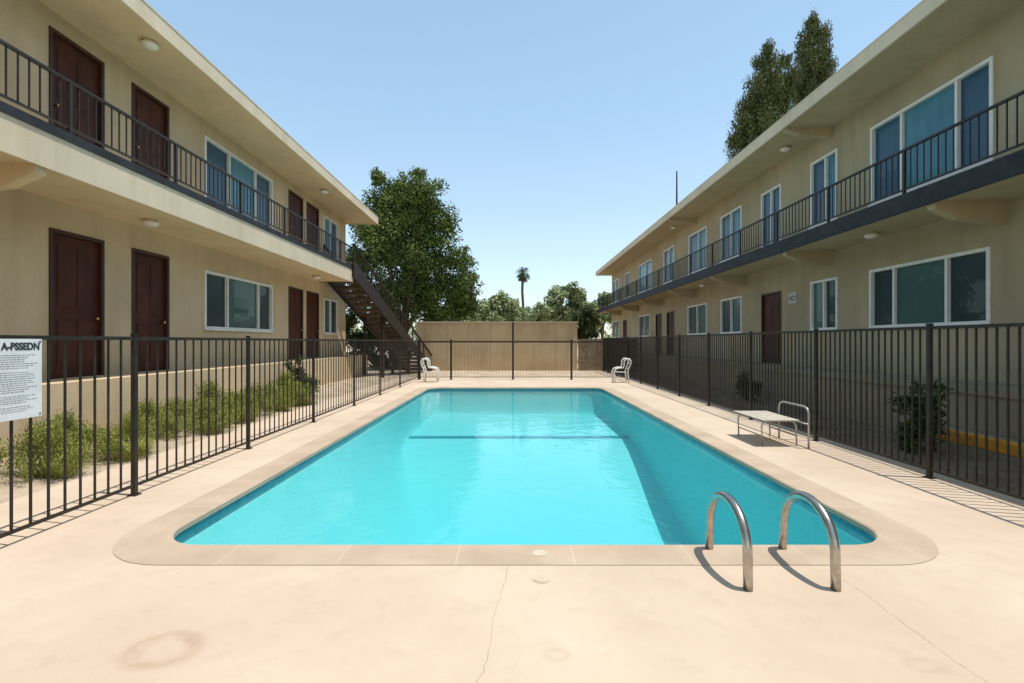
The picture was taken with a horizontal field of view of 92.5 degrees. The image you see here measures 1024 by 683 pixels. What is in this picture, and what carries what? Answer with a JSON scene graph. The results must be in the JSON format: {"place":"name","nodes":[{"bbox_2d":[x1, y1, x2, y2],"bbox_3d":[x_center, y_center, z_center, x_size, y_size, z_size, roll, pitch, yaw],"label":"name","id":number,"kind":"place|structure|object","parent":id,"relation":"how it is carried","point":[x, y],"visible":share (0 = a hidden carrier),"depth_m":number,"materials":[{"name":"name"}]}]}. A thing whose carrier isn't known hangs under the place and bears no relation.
{"place":"outdoors","nodes":[
{"label":"outdoors","id":0,"kind":"place"},
{"bbox_2d":[0,355,366,455],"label":"wall","id":1,"kind":"structure","parent":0,"point":[56,394],"depth_m":8.53,"materials":[{"name":"beige paint"}]},
{"bbox_2d":[145,0,921,342],"label":"sky","id":2,"kind":"structure","parent":0,"point":[559,132],"materials":[{"name":"blue"}]},
{"bbox_2d":[191,344,1017,498],"bbox_3d":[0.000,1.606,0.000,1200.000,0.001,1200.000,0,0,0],"label":"ground","id":3,"kind":"structure","parent":0,"point":[577,373],"depth_m":24.59,"materials":[{"name":"beige concrete"}]},
{"bbox_2d":[0,0,377,379],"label":"apartment building","id":4,"kind":"structure","parent":3,"relation":"on","point":[160,176],"depth_m":9.26,"materials":[{"name":"beige paint"}]},
{"bbox_2d":[49,25,104,148],"bbox_3d":[-7.325,-3.885,8.240,0.130,2.190,1.040,0,0,0],"label":"door","id":5,"kind":"structure","parent":4,"relation":"in","point":[67,58],"depth_m":8.26,"materials":[{"name":"red paint"}]},
{"bbox_2d":[49,227,104,379],"bbox_3d":[-7.325,-0.600,8.240,0.130,2.400,1.040,0,0,0],"label":"door","id":6,"kind":"structure","parent":4,"relation":"in","point":[76,261],"depth_m":8.24,"materials":[{"name":"red paint"}]},
{"bbox_2d":[131,82,169,179],"bbox_3d":[-7.325,-3.885,9.910,0.130,2.190,1.020,0,0,0],"label":"door","id":7,"kind":"structure","parent":4,"relation":"in","point":[145,108],"depth_m":9.93,"materials":[{"name":"red paint"}]},
{"bbox_2d":[131,248,169,370],"bbox_3d":[-7.325,-0.600,9.910,0.130,2.400,1.020,0,0,0],"label":"door","id":8,"kind":"structure","parent":4,"relation":"in","point":[150,272],"depth_m":9.95,"materials":[{"name":"red paint"}]},
{"bbox_2d":[204,135,272,228],"bbox_3d":[-7.307,-4.110,13.259,0.125,1.580,3.351,0,0,0],"label":"window","id":9,"kind":"structure","parent":4,"relation":"in","point":[217,155],"depth_m":13.02,"materials":[{"name":"glass"}]},
{"bbox_2d":[204,270,273,332],"bbox_3d":[-7.307,-0.985,13.259,0.125,1.430,3.351,0,0,0],"label":"window","id":10,"kind":"structure","parent":4,"relation":"in","point":[231,303],"depth_m":13.06,"materials":[{"name":"glass"}]},
{"bbox_2d":[288,189,302,242],"bbox_3d":[-7.325,-3.885,16.550,0.130,2.190,1.100,0,0,0],"label":"door","id":11,"kind":"structure","parent":4,"relation":"in","point":[295,202],"depth_m":16.55,"materials":[{"name":"red paint"}]},
{"bbox_2d":[288,286,302,359],"bbox_3d":[-7.325,-0.600,16.550,0.130,2.400,1.100,0,0,0],"label":"door","id":12,"kind":"structure","parent":4,"relation":"in","point":[295,295],"depth_m":16.55,"materials":[{"name":"red paint"}]},
{"bbox_2d":[306,201,318,249],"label":"door","id":13,"kind":"structure","parent":4,"relation":"in","point":[312,213],"depth_m":18.02,"materials":[{"name":"red paint"}]},
{"bbox_2d":[306,291,318,357],"bbox_3d":[-7.325,-0.600,17.950,0.130,2.400,1.100,0,0,0],"label":"door","id":14,"kind":"structure","parent":4,"relation":"in","point":[312,299],"depth_m":17.95,"materials":[{"name":"red paint"}]},
{"bbox_2d":[324,215,337,258],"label":"window","id":15,"kind":"structure","parent":4,"relation":"in","point":[330,226],"depth_m":19.92,"materials":[{"name":"glass"}]},
{"bbox_2d":[324,298,338,334],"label":"window","id":16,"kind":"structure","parent":4,"relation":"in","point":[330,306],"depth_m":19.72,"materials":[{"name":"white paint"}]},
{"bbox_2d":[0,373,401,503],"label":"planting strip","id":17,"kind":"object","parent":3,"relation":"on","point":[20,488],"visible":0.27,"depth_m":6.59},
{"bbox_2d":[0,415,105,483],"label":"bush","id":18,"kind":"object","parent":17,"relation":"on","point":[39,439],"visible":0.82,"depth_m":5.64,"materials":[{"name":"green plant"}]},
{"bbox_2d":[34,457,87,479],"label":"grass clump","id":19,"kind":"object","parent":17,"relation":"on","point":[56,476],"visible":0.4,"depth_m":5.72,"materials":[{"name":"green plant"}]},
{"bbox_2d":[43,409,87,434],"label":"bush","id":20,"kind":"object","parent":17,"relation":"on","point":[70,422],"visible":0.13,"depth_m":6.67,"materials":[{"name":"green plant"}]},
{"bbox_2d":[58,420,129,461],"bbox_3d":[-5.575,1.351,6.447,0.867,0.667,0.830,0,0,36],"label":"bush","id":21,"kind":"object","parent":17,"relation":"on","point":[100,440],"visible":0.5,"depth_m":6.44,"materials":[{"name":"green plant"}]},
{"bbox_2d":[101,413,155,447],"bbox_3d":[-5.588,1.346,7.113,0.764,0.669,0.783,0,0,-34],"label":"bush","id":22,"kind":"object","parent":17,"relation":"on","point":[126,430],"visible":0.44,"depth_m":7.11,"materials":[{"name":"green plant"}]},
{"bbox_2d":[104,435,163,462],"bbox_3d":[-5.182,1.456,6.642,0.990,0.324,0.942,0,0,32],"label":"grass clump","id":23,"kind":"object","parent":17,"relation":"on","point":[125,457],"visible":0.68,"depth_m":6.62,"materials":[{"name":"green plant"}]},
{"bbox_2d":[124,439,164,454],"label":"grass clump","id":24,"kind":"object","parent":17,"relation":"on","point":[151,448],"visible":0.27,"depth_m":7.01,"materials":[{"name":"green plant"}]},
{"bbox_2d":[118,396,173,434],"bbox_3d":[-6.139,1.259,8.210,0.635,0.741,0.993,0,0,-10],"label":"bush","id":25,"kind":"object","parent":17,"relation":"on","point":[142,409],"visible":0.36,"depth_m":8.14,"materials":[{"name":"green plant"}]},
{"bbox_2d":[140,411,191,440],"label":"bush","id":26,"kind":"object","parent":17,"relation":"on","point":[171,425],"visible":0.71,"depth_m":7.92,"materials":[{"name":"green plant"}]},
{"bbox_2d":[154,395,202,422],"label":"bush","id":27,"kind":"object","parent":17,"relation":"on","point":[180,407],"visible":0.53,"depth_m":8.86,"materials":[{"name":"green plant"}]},
{"bbox_2d":[191,418,234,435],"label":"grass clump","id":28,"kind":"object","parent":17,"relation":"on","point":[212,430],"visible":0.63,"depth_m":8.42,"materials":[{"name":"green plant"}]},
{"bbox_2d":[180,395,245,433],"bbox_3d":[-5.323,1.330,8.738,1.017,0.757,1.042,0,0,-25],"label":"bush","id":29,"kind":"object","parent":17,"relation":"on","point":[212,412],"visible":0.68,"depth_m":8.62,"materials":[{"name":"green plant"}]},
{"bbox_2d":[188,379,242,415],"bbox_3d":[-5.985,1.178,9.835,1.112,0.937,1.085,0,0,7],"label":"bush","id":30,"kind":"object","parent":17,"relation":"on","point":[212,391],"visible":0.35,"depth_m":9.68,"materials":[{"name":"green plant"}]},
{"bbox_2d":[202,395,255,426],"bbox_3d":[-5.440,1.360,9.425,0.633,0.685,0.990,0,0,25],"label":"bush","id":31,"kind":"object","parent":17,"relation":"on","point":[226,402],"visible":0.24,"depth_m":9.47,"materials":[{"name":"green plant"}]},
{"bbox_2d":[219,388,261,418],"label":"bush","id":32,"kind":"object","parent":17,"relation":"on","point":[244,399],"visible":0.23,"depth_m":9.97,"materials":[{"name":"green plant"}]},
{"bbox_2d":[240,408,262,422],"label":"grass clump","id":33,"kind":"object","parent":17,"relation":"on","point":[252,418],"visible":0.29,"depth_m":9.70,"materials":[{"name":"green plant"}]},
{"bbox_2d":[238,381,273,415],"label":"bush","id":34,"kind":"object","parent":17,"relation":"on","point":[257,395],"visible":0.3,"depth_m":10.55,"materials":[{"name":"green plant"}]},
{"bbox_2d":[257,384,294,410],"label":"bush","id":35,"kind":"object","parent":17,"relation":"on","point":[276,394],"visible":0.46,"depth_m":11.19,"materials":[{"name":"green plant"}]},
{"bbox_2d":[263,370,300,388],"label":"bush","id":36,"kind":"object","parent":17,"relation":"on","point":[285,378],"visible":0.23,"depth_m":12.78,"materials":[{"name":"green plant"}]},
{"bbox_2d":[273,402,294,411],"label":"grass clump","id":37,"kind":"object","parent":17,"relation":"on","point":[281,408],"visible":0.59,"depth_m":11.21,"materials":[{"name":"green plant"}]},
{"bbox_2d":[277,379,311,405],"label":"bush","id":38,"kind":"object","parent":17,"relation":"on","point":[293,391],"visible":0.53,"depth_m":12.06,"materials":[{"name":"green plant"}]},
{"bbox_2d":[282,354,318,396],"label":"shrub","id":39,"kind":"object","parent":17,"relation":"on","point":[293,370],"visible":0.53,"depth_m":13.47,"materials":[{"name":"green plant"}]},
{"bbox_2d":[292,373,318,392],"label":"bush","id":40,"kind":"object","parent":17,"relation":"on","point":[308,383],"visible":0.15,"depth_m":13.86,"materials":[{"name":"green plant"}]},
{"bbox_2d":[297,393,318,405],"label":"grass clump","id":41,"kind":"object","parent":17,"relation":"on","point":[308,400],"visible":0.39,"depth_m":12.29,"materials":[{"name":"green plant"}]},
{"bbox_2d":[323,243,431,377],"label":"staircase","id":42,"kind":"structure","parent":3,"relation":"on","point":[346,296],"depth_m":21.11,"materials":[{"name":"metal"}]},
{"bbox_2d":[346,304,411,368],"bbox_3d":[-8.039,-0.137,28.491,4.874,4.270,2.797,0,0,0],"label":"tree","id":43,"kind":"object","parent":3,"relation":"on","point":[352,318],"visible":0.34,"depth_m":28.31,"materials":[{"name":"green plant"}]},
{"bbox_2d":[346,166,484,369],"bbox_3d":[-5.621,-4.110,28.422,8.215,11.820,5.432,0,0,0],"label":"tree","id":44,"kind":"object","parent":3,"relation":"on","point":[410,211],"visible":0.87,"depth_m":27.59,"materials":[{"name":"green plant"}]},
{"bbox_2d":[442,305,470,321],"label":"tree","id":45,"kind":"object","parent":3,"relation":"on","point":[466,320],"visible":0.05,"depth_m":50.34,"materials":[{"name":"green plant"}]},
{"bbox_2d":[351,322,611,347],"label":"tree line","id":46,"kind":"object","parent":3,"relation":"on","point":[605,333],"visible":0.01,"depth_m":116.72,"materials":[{"name":"green plant"}]},
{"bbox_2d":[416,322,577,370],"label":"boundary wall","id":47,"kind":"structure","parent":3,"relation":"on","point":[537,356],"depth_m":26.98,"materials":[{"name":"concrete"}]},
{"bbox_2d":[468,290,529,321],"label":"tree","id":48,"kind":"object","parent":3,"relation":"on","point":[501,306],"visible":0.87,"depth_m":47.24,"materials":[{"name":"green plant"}]},
{"bbox_2d":[0,377,1023,682],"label":"pool deck","id":49,"kind":"structure","parent":3,"relation":"on","point":[80,601],"depth_m":2.98,"materials":[{"name":"concrete"}]},
{"bbox_2d":[0,334,418,538],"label":"metal fence","id":50,"kind":"object","parent":49,"relation":"on","point":[134,339],"visible":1,"depth_m":5.88,"materials":[{"name":"black metal"}]},
{"bbox_2d":[0,339,41,421],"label":"notice sign","id":51,"kind":"object","parent":50,"relation":"attached to","point":[20,378],"visible":1,"depth_m":3.88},
{"bbox_2d":[420,358,439,381],"bbox_3d":[-3.240,1.124,19.400,0.719,0.964,0.500,0,0,0],"label":"patio chair","id":52,"kind":"object","parent":49,"relation":"on","point":[425,371],"visible":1,"depth_m":19.40,"materials":[{"name":"white paint"}]},
{"bbox_2d":[419,322,629,379],"bbox_3d":[0.485,0.394,20.600,8.890,2.412,0.160,0,0,0],"label":"metal fence","id":53,"kind":"object","parent":49,"relation":"on","point":[571,341],"visible":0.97,"depth_m":20.58,"materials":[{"name":"black metal"}]},
{"bbox_2d":[113,387,938,564],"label":"swimming pool","id":54,"kind":"structure","parent":49,"relation":"in","point":[497,476],"depth_m":8.35,"materials":[{"name":"concrete"}]},
{"bbox_2d":[533,550,546,556],"bbox_3d":[0.210,1.589,3.680,0.112,0.009,0.112,0,0,0],"label":"skimmer lid","id":55,"kind":"object","parent":54,"relation":"on","point":[539,553],"visible":1,"depth_m":3.67,"materials":[{"name":"beige plastic"}]},
{"bbox_2d":[705,491,752,591],"bbox_3d":[1.520,1.351,3.467,0.060,0.562,0.684,0,0,0],"label":"pool handrail","id":56,"kind":"object","parent":54,"relation":"on","point":[737,510],"visible":0.98,"depth_m":3.25,"materials":[{"name":"metal"}]},
{"bbox_2d":[778,491,840,591],"bbox_3d":[2.085,1.351,3.467,0.060,0.562,0.684,0,0,0],"label":"pool handrail","id":57,"kind":"object","parent":54,"relation":"on","point":[831,532],"visible":0.98,"depth_m":3.26,"materials":[{"name":"metal"}]},
{"bbox_2d":[533,574,550,582],"bbox_3d":[0.200,1.595,3.300,0.123,0.009,0.123,0,0,0],"label":"drain cover","id":58,"kind":"object","parent":49,"relation":"on","point":[540,578],"visible":1,"depth_m":3.29,"materials":[{"name":"plastic"}]},
{"bbox_2d":[611,358,631,382],"bbox_3d":[4.290,1.124,19.200,0.719,0.964,0.500,0,0,0],"label":"patio chair","id":59,"kind":"object","parent":49,"relation":"on","point":[621,367],"visible":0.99,"depth_m":18.98,"materials":[{"name":"white paint"}]},
{"bbox_2d":[733,401,809,448],"bbox_3d":[4.117,1.283,7.853,0.635,0.635,1.134,0,0,0],"label":"bench","id":60,"kind":"object","parent":49,"relation":"on","point":[766,416],"visible":1,"depth_m":7.67,"materials":[{"name":"white plastic"}]},
{"bbox_2d":[603,323,1023,499],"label":"metal fence","id":61,"kind":"object","parent":49,"relation":"on","point":[657,360],"visible":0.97,"depth_m":7.10,"materials":[{"name":"black metal"}]},
{"bbox_2d":[517,267,530,308],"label":"palm tree","id":62,"kind":"object","parent":3,"relation":"on","point":[521,277],"visible":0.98,"depth_m":61.85,"materials":[{"name":"green plant"}]},
{"bbox_2d":[507,306,551,321],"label":"tree","id":63,"kind":"object","parent":3,"relation":"on","point":[528,309],"visible":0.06,"depth_m":59.92,"materials":[{"name":"green plant"}]},
{"bbox_2d":[525,281,603,326],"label":"tree","id":64,"kind":"object","parent":3,"relation":"on","point":[555,310],"visible":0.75,"depth_m":43.87,"materials":[{"name":"green plant"}]},
{"bbox_2d":[569,303,601,339],"bbox_3d":[4.162,-0.211,27.974,1.869,4.021,1.345,0,0,-24],"label":"tree","id":65,"kind":"object","parent":3,"relation":"on","point":[585,318],"visible":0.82,"depth_m":27.84,"materials":[{"name":"green plant"}]},
{"bbox_2d":[594,291,611,338],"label":"tree","id":66,"kind":"object","parent":3,"relation":"on","point":[606,317],"visible":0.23,"depth_m":49.62,"materials":[{"name":"green plant"}]},
{"bbox_2d":[578,338,636,370],"bbox_3d":[5.325,0.717,27.040,3.350,1.767,0.080,0,0,0],"label":"wooden fence","id":67,"kind":"object","parent":3,"relation":"on","point":[584,356],"visible":0.42,"depth_m":27.00,"materials":[{"name":"beige wood"}]},
{"bbox_2d":[723,37,804,162],"bbox_3d":[11.391,-5.920,21.841,3.740,15.439,3.467,0,0,0],"label":"conifer tree","id":68,"kind":"object","parent":3,"relation":"on","point":[766,101],"visible":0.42,"depth_m":21.62,"materials":[{"name":"green plant"}]},
{"bbox_2d":[577,361,1023,499],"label":"planting bed","id":69,"kind":"object","parent":3,"relation":"on","point":[991,473],"depth_m":7.46,"materials":[{"name":"soil"}]},
{"bbox_2d":[734,372,761,399],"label":"shrub","id":70,"kind":"object","parent":69,"relation":"on","point":[748,386],"visible":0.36,"depth_m":13.27,"materials":[{"name":"green plant"}]},
{"bbox_2d":[886,379,953,453],"bbox_3d":[6.021,1.121,7.243,0.804,1.168,1.004,0,0,27],"label":"shrub","id":71,"kind":"object","parent":69,"relation":"on","point":[923,418],"visible":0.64,"depth_m":7.14,"materials":[{"name":"green plant"}]},
{"bbox_2d":[596,0,1023,384],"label":"apartment building","id":72,"kind":"structure","parent":3,"relation":"on","point":[878,182],"depth_m":10.74,"materials":[{"name":"beige paint"}]},
{"bbox_2d":[612,278,618,303],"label":"window","id":73,"kind":"structure","parent":72,"relation":"in","point":[616,282],"depth_m":38.78,"materials":[{"name":"glass"}]},
{"bbox_2d":[613,320,618,337],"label":"window","id":74,"kind":"structure","parent":72,"relation":"in","point":[615,323],"depth_m":38.88,"materials":[{"name":"grey glass"}]},
{"bbox_2d":[623,320,626,338],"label":"door","id":75,"kind":"structure","parent":72,"relation":"in","point":[624,321],"depth_m":35.86,"materials":[{"name":"red paint"}]},
{"bbox_2d":[625,272,629,298],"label":"window","id":76,"kind":"structure","parent":72,"relation":"in","point":[627,276],"depth_m":34.88,"materials":[{"name":"glass"}]},
{"bbox_2d":[639,314,649,336],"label":"window","id":77,"kind":"structure","parent":72,"relation":"in","point":[644,320],"depth_m":30.54,"materials":[{"name":"grey glass"}]},
{"bbox_2d":[638,258,651,293],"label":"window","id":78,"kind":"structure","parent":72,"relation":"in","point":[645,268],"depth_m":30.24,"materials":[{"name":"glass"}]},
{"bbox_2d":[656,313,661,335],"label":"door","id":79,"kind":"structure","parent":72,"relation":"in","point":[658,316],"depth_m":27.55,"materials":[{"name":"red paint"}]},
{"bbox_2d":[664,245,673,283],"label":"window","id":80,"kind":"structure","parent":72,"relation":"in","point":[668,253],"depth_m":25.97,"materials":[{"name":"glass"}]},
{"bbox_2d":[667,311,673,354],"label":"door","id":81,"kind":"structure","parent":72,"relation":"in","point":[670,315],"depth_m":25.61,"materials":[{"name":"red paint"}]},
{"bbox_2d":[676,171,677,204],"bbox_3d":[7.500,-6.763,22.300,0.240,1.975,0.234,0,0,0],"label":"antenna pole","id":82,"kind":"object","parent":72,"relation":"on","point":[676,189],"visible":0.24,"depth_m":22.27,"materials":[{"name":"grey metal"}]},
{"bbox_2d":[687,303,706,334],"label":"window","id":83,"kind":"structure","parent":72,"relation":"in","point":[696,314],"depth_m":21.82,"materials":[{"name":"glass"}]},
{"bbox_2d":[688,226,706,274],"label":"window","id":84,"kind":"structure","parent":72,"relation":"in","point":[698,240],"depth_m":21.91,"materials":[{"name":"glass"}]},
{"bbox_2d":[719,205,741,262],"bbox_3d":[8.258,-3.995,18.459,0.125,1.810,1.826,0,0,0],"label":"window","id":85,"kind":"structure","parent":72,"relation":"in","point":[731,222],"depth_m":18.43,"materials":[{"name":"glass"}]},
{"bbox_2d":[720,296,741,333],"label":"window","id":86,"kind":"structure","parent":72,"relation":"in","point":[730,308],"depth_m":18.43,"materials":[{"name":"glass"}]},
{"bbox_2d":[761,183,780,246],"bbox_3d":[8.258,-3.760,15.600,0.125,2.180,1.260,0,0,0],"label":"window","id":87,"kind":"structure","parent":72,"relation":"in","point":[771,199],"depth_m":15.62,"materials":[{"name":"glass"}]},
{"bbox_2d":[761,291,780,363],"bbox_3d":[8.275,-0.430,15.600,0.130,2.260,1.200,0,0,0],"label":"door","id":88,"kind":"structure","parent":72,"relation":"in","point":[770,302],"depth_m":15.71,"materials":[{"name":"red paint"}]},
{"bbox_2d":[789,292,796,303],"bbox_3d":[8.236,-1.280,14.370,0.019,0.320,0.420,0,0,0],"label":"number plaque","id":89,"kind":"object","parent":72,"relation":"attached to","point":[792,297],"visible":1,"depth_m":14.35,"materials":[{"name":"white plastic"}]},
{"bbox_2d":[808,148,837,229],"bbox_3d":[8.258,-3.995,12.960,0.125,1.810,1.180,0,0,0],"label":"window","id":90,"kind":"structure","parent":72,"relation":"in","point":[823,171],"depth_m":13.05,"materials":[{"name":"glass"}]},
{"bbox_2d":[808,277,837,330],"bbox_3d":[8.258,-0.955,12.960,0.125,1.370,1.180,0,0,0],"label":"window","id":91,"kind":"structure","parent":72,"relation":"in","point":[823,293],"depth_m":12.93,"materials":[{"name":"white glass"}]},
{"bbox_2d":[869,246,990,327],"bbox_3d":[8.258,-0.955,9.866,0.125,1.370,2.912,0,0,0],"label":"window","id":92,"kind":"structure","parent":72,"relation":"in","point":[955,288],"depth_m":9.62,"materials":[{"name":"glass"}]},
{"bbox_2d":[868,55,993,206],"bbox_3d":[8.258,-3.995,9.824,0.125,1.810,2.934,0,0,0],"label":"window","id":93,"kind":"structure","parent":72,"relation":"in","point":[971,92],"depth_m":9.54,"materials":[{"name":"glass"}]},
{"bbox_2d":[791,9,839,105],"bbox_3d":[14.233,-6.860,23.295,2.662,17.320,3.327,0,0,0],"label":"conifer tree","id":94,"kind":"object","parent":3,"relation":"on","point":[813,57],"visible":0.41,"depth_m":22.55,"materials":[{"name":"green plant"}]},
{"bbox_2d":[639,352,1023,440],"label":"walkway","id":95,"kind":"structure","parent":3,"relation":"on","point":[991,409],"depth_m":9.57,"materials":[{"name":"paint"}]},
{"bbox_2d":[922,426,1023,464],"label":"kerb base","id":96,"kind":"object","parent":3,"relation":"on","point":[1002,456],"depth_m":6.92,"materials":[{"name":"paint"}]},
{"bbox_2d":[933,428,1023,457],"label":"kerb","id":97,"kind":"structure","parent":96,"relation":"on","point":[991,445],"depth_m":6.86,"materials":[{"name":"yellow paint"}]}
]}

